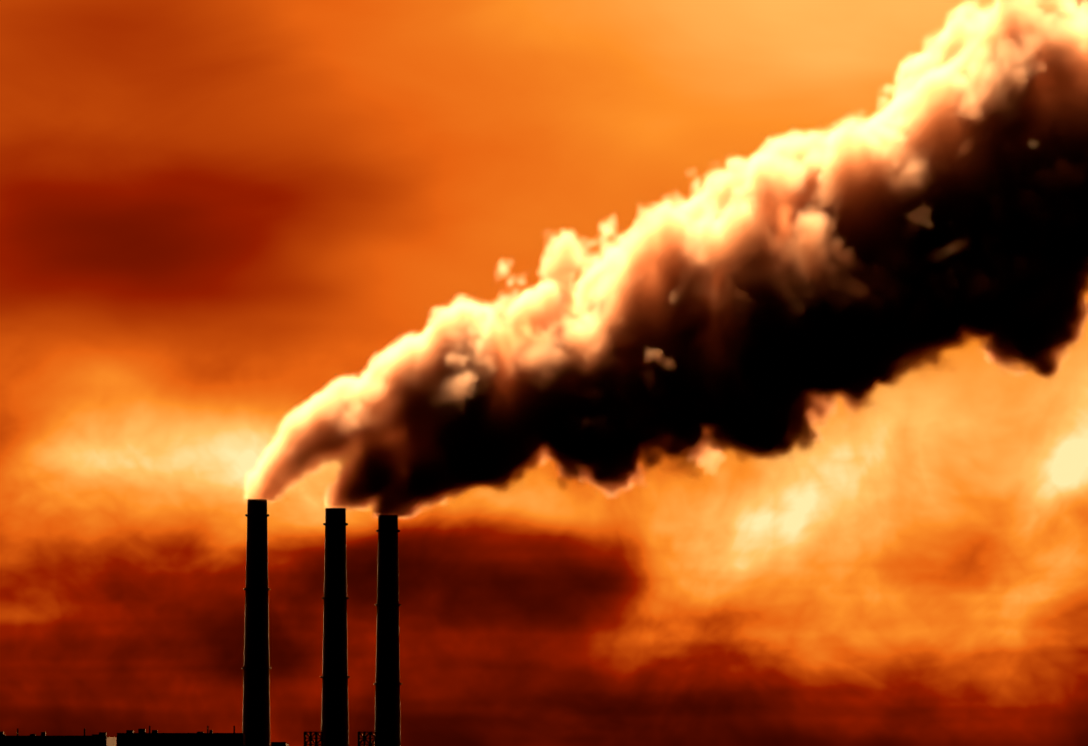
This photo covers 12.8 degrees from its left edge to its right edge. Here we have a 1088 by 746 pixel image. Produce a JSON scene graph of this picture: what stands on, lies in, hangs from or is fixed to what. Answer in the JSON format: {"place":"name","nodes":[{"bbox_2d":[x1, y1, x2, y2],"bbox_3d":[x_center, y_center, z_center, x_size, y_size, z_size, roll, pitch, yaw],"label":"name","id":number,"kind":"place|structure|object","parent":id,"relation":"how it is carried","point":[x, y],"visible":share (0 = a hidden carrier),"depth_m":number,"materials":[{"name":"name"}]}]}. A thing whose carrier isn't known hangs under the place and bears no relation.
{"place":"outdoors","nodes":[
{"label":"outdoors","id":0,"kind":"place"},
{"bbox_2d":[0,729,115,745],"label":"building","id":1,"kind":"structure","parent":0,"point":[99,739],"depth_m":3994.15,"materials":[{"name":"black glass"}]},
{"bbox_2d":[0,745,104,745],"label":"boilerhouse windows","id":2,"kind":"structure","parent":1,"relation":"in","point":[0,745],"materials":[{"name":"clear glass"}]},
{"bbox_2d":[117,726,245,745],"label":"building","id":3,"kind":"structure","parent":0,"point":[141,737],"depth_m":3960.68,"materials":[{"name":"black glass"}]},
{"bbox_2d":[118,738,241,745],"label":"windows","id":4,"kind":"structure","parent":3,"relation":"in","point":[118,738],"materials":[{"name":"black glass"}]},
{"bbox_2d":[271,742,288,745],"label":"building","id":5,"kind":"structure","parent":0,"point":[279,744],"depth_m":3967.56,"materials":[{"name":"black glass"}]},
{"bbox_2d":[0,0,1087,745],"label":"sky","id":6,"kind":"structure","parent":0,"point":[708,372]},
{"bbox_3d":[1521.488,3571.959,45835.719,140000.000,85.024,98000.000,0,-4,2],"label":"ground","id":7,"kind":"structure","parent":0,"visible":0},
{"bbox_2d":[242,499,270,745],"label":"chimney","id":8,"kind":"object","parent":7,"relation":"on","point":[256,706],"visible":1,"depth_m":3997.49,"materials":[{"name":"concrete"}]},
{"bbox_2d":[304,732,322,745],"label":"steel frame","id":9,"kind":"object","parent":7,"relation":"on","point":[316,738],"visible":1,"depth_m":3971.84,"materials":[{"name":"black metal"}]},
{"bbox_2d":[320,508,349,745],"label":"chimney","id":10,"kind":"object","parent":7,"relation":"on","point":[334,716],"visible":1,"depth_m":3995.17,"materials":[{"name":"concrete"}]},
{"bbox_2d":[358,732,376,745],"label":"steel frame","id":11,"kind":"object","parent":7,"relation":"on","point":[364,739],"visible":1,"depth_m":3970.37,"materials":[{"name":"black metal"}]},
{"bbox_2d":[373,515,401,745],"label":"chimney","id":12,"kind":"object","parent":7,"relation":"on","point":[387,683],"visible":1,"depth_m":3993.89,"materials":[{"name":"concrete"}]}
]}

